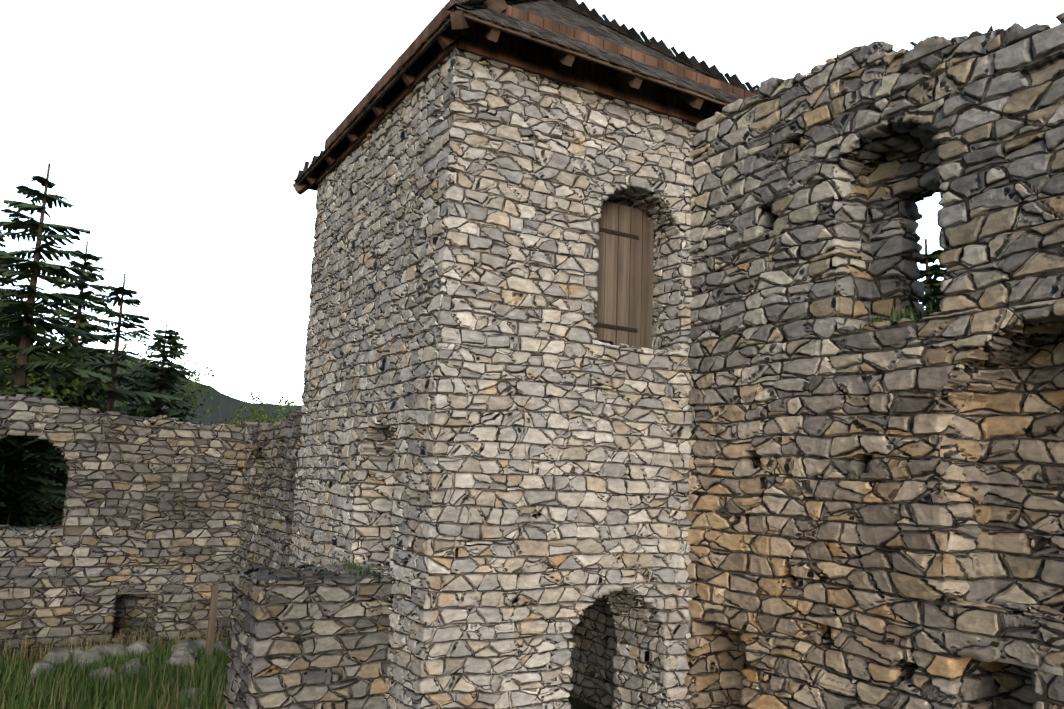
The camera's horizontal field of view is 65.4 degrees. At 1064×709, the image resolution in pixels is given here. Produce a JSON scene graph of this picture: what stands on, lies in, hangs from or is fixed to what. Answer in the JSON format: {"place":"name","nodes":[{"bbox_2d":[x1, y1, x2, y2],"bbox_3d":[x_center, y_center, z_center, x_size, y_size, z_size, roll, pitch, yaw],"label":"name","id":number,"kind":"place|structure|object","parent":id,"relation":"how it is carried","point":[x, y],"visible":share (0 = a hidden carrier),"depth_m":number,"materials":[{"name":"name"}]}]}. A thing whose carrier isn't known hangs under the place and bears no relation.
{"place":"outdoors","nodes":[
{"label":"outdoors","id":0,"kind":"place"},
{"bbox_2d":[29,352,301,425],"bbox_3d":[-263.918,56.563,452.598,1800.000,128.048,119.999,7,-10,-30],"label":"hill ridge","id":1,"kind":"structure","parent":0,"point":[229,406],"depth_m":536.75,"materials":[{"name":"green plant"}]},
{"bbox_2d":[0,653,596,708],"bbox_3d":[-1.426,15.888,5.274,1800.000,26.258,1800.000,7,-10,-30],"label":"ground","id":2,"kind":"structure","parent":0,"point":[575,703],"depth_m":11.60,"materials":[{"name":"green plant"}]},
{"bbox_2d":[0,229,52,469],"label":"conifer tree","id":3,"kind":"object","parent":2,"relation":"on","point":[4,356],"visible":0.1,"depth_m":21.38,"materials":[{"name":"green plant"}]},
{"bbox_2d":[0,385,55,524],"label":"conifer tree","id":4,"kind":"object","parent":2,"relation":"on","point":[2,389],"visible":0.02,"depth_m":17.11,"materials":[{"name":"green plant"}]},
{"bbox_2d":[0,296,63,485],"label":"conifer tree","id":5,"kind":"object","parent":2,"relation":"on","point":[32,345],"depth_m":26.00,"materials":[{"name":"green plant"}]},
{"bbox_2d":[0,384,68,526],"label":"conifer tree","id":6,"kind":"object","parent":2,"relation":"on","point":[48,497],"visible":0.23,"depth_m":15.82,"materials":[{"name":"green plant"}]},
{"bbox_2d":[0,300,79,398],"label":"broadleaf tree","id":7,"kind":"object","parent":2,"relation":"on","point":[42,354],"visible":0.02,"depth_m":25.25,"materials":[{"name":"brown plant"}]},
{"bbox_2d":[0,163,114,525],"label":"conifer tree","id":8,"kind":"object","parent":2,"relation":"on","point":[29,270],"visible":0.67,"depth_m":17.22,"materials":[{"name":"green plant"}]},
{"bbox_2d":[0,323,127,494],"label":"broadleaf tree","id":9,"kind":"object","parent":2,"relation":"on","point":[74,383],"visible":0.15,"depth_m":19.20,"materials":[{"name":"plant"}]},
{"bbox_2d":[44,318,106,484],"bbox_3d":[-16.296,2.921,29.250,5.040,8.723,5.221,7,-10,-30],"label":"conifer tree","id":10,"kind":"object","parent":2,"relation":"on","point":[81,343],"visible":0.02,"depth_m":29.55,"materials":[{"name":"green plant"}]},
{"bbox_2d":[24,241,140,524],"bbox_3d":[-12.865,1.579,22.826,4.697,9.741,4.575,7,-10,-30],"label":"conifer tree","id":11,"kind":"object","parent":2,"relation":"on","point":[79,317],"visible":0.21,"depth_m":23.09,"materials":[{"name":"green plant"}]},
{"bbox_2d":[44,273,184,523],"bbox_3d":[-10.623,2.039,20.667,5.407,8.357,4.930,7,-10,-30],"label":"conifer tree","id":12,"kind":"object","parent":2,"relation":"on","point":[112,394],"visible":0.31,"depth_m":20.97,"materials":[{"name":"green plant"}]},
{"bbox_2d":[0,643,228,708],"bbox_3d":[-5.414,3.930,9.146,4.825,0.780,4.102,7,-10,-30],"label":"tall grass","id":13,"kind":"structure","parent":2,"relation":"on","point":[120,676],"depth_m":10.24,"materials":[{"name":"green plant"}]},
{"bbox_2d":[1,639,228,708],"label":"fallen stones","id":14,"kind":"object","parent":2,"relation":"on","point":[94,654],"visible":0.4,"depth_m":12.59,"materials":[{"name":"grey stone"}]},
{"bbox_2d":[0,623,230,666],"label":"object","id":15,"kind":"object","parent":2,"relation":"on","point":[116,641],"visible":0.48,"depth_m":12.91,"materials":[{"name":"green plant"}]},
{"bbox_2d":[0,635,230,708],"bbox_3d":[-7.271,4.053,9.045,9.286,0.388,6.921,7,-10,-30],"label":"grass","id":16,"kind":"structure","parent":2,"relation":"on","point":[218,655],"depth_m":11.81,"materials":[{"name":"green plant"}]},
{"bbox_2d":[55,329,223,424],"bbox_3d":[-15.406,3.490,31.723,7.779,9.387,7.100,-4,-11,38],"label":"broadleaf tree","id":17,"kind":"object","parent":2,"relation":"on","point":[193,397],"visible":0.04,"depth_m":32.44,"materials":[{"name":"green plant"}]},
{"bbox_2d":[0,394,301,660],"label":"curtain walls","id":18,"kind":"structure","parent":2,"relation":"on","point":[182,518],"depth_m":13.56,"materials":[{"name":"grey stone"}]},
{"bbox_2d":[116,592,1062,675],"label":"lintel slabs","id":19,"kind":"structure","parent":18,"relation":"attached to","point":[986,641],"depth_m":5.93,"materials":[{"name":"stone"}]},
{"bbox_2d":[117,324,202,421],"bbox_3d":[-12.284,3.037,26.939,5.353,8.104,5.903,7,-10,-30],"label":"conifer tree","id":20,"kind":"object","parent":2,"relation":"on","point":[171,374],"visible":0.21,"depth_m":26.99,"materials":[{"name":"green plant"}]},
{"bbox_2d":[205,585,218,660],"bbox_3d":[-5.003,4.230,12.936,0.110,1.200,0.090,7,-10,-30],"label":"wooden post","id":21,"kind":"object","parent":2,"relation":"on","point":[212,620],"visible":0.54,"depth_m":12.91,"materials":[{"name":"brown wood"}]},
{"bbox_2d":[220,392,297,426],"bbox_3d":[-11.457,5.263,35.372,4.866,7.232,4.728,7,-10,-30],"label":"bush","id":22,"kind":"object","parent":2,"relation":"on","point":[255,415],"visible":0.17,"depth_m":35.60,"materials":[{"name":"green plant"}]},
{"bbox_2d":[223,564,392,708],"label":"buttress wall","id":23,"kind":"structure","parent":2,"relation":"on","point":[308,637],"depth_m":7.70,"materials":[{"name":"grey stone"}]},
{"bbox_2d":[331,557,378,575],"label":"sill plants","id":24,"kind":"object","parent":23,"relation":"on","point":[353,567],"visible":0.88,"depth_m":8.45,"materials":[{"name":"green plant"}]},
{"bbox_2d":[684,13,1063,708],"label":"wall","id":25,"kind":"structure","parent":2,"relation":"on","point":[876,507],"depth_m":7.14,"materials":[{"name":"stone"}]},
{"bbox_2d":[709,297,941,342],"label":"ledge plants","id":26,"kind":"object","parent":25,"relation":"attached to","point":[912,316],"visible":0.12,"depth_m":7.09,"materials":[{"name":"green plant"}]},
{"bbox_2d":[917,239,944,310],"bbox_3d":[6.609,1.883,13.511,3.053,7.797,2.968,7,-10,-30],"label":"conifer tree","id":27,"kind":"object","parent":2,"relation":"on","point":[930,282],"visible":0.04,"depth_m":13.92,"materials":[{"name":"green plant"}]},
{"bbox_2d":[289,166,615,708],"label":"tower walls","id":28,"kind":"structure","parent":0,"point":[593,651],"depth_m":11.29,"materials":[{"name":"grey stone"}]},
{"bbox_2d":[289,47,695,708],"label":"tower walls","id":29,"kind":"structure","parent":0,"point":[499,485],"depth_m":8.37,"materials":[{"name":"grey stone"}]},
{"bbox_2d":[293,0,729,194],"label":"roof rafters","id":30,"kind":"object","parent":29,"relation":"on","point":[462,23],"visible":0.29,"depth_m":8.63,"materials":[{"name":"brown wood"}]},
{"bbox_2d":[311,4,725,187],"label":"roof deck","id":31,"kind":"structure","parent":30,"relation":"on","point":[418,60],"depth_m":9.56,"materials":[{"name":"brown wood"}]},
{"bbox_2d":[293,0,759,182],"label":"roof shingles","id":32,"kind":"object","parent":29,"relation":"on","point":[630,38],"visible":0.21,"depth_m":9.95,"materials":[{"name":"brown wood"}]},
{"bbox_2d":[593,201,653,348],"bbox_3d":[1.019,-0.869,9.346,0.838,1.675,0.074,7,-10,-30],"label":"wooden shutter","id":33,"kind":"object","parent":29,"relation":"attached to","point":[623,308],"depth_m":9.34,"materials":[{"name":"brown wood"}]},
{"bbox_2d":[0,0,1063,404],"label":"sky","id":34,"kind":"structure","parent":0,"point":[179,133],"materials":[{"name":"white"}]},
{"bbox_2d":[316,0,756,183],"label":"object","id":35,"kind":"object","parent":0,"point":[532,57],"visible":0.25,"depth_m":9.02,"materials":[{"name":"brown wood"}]}
]}

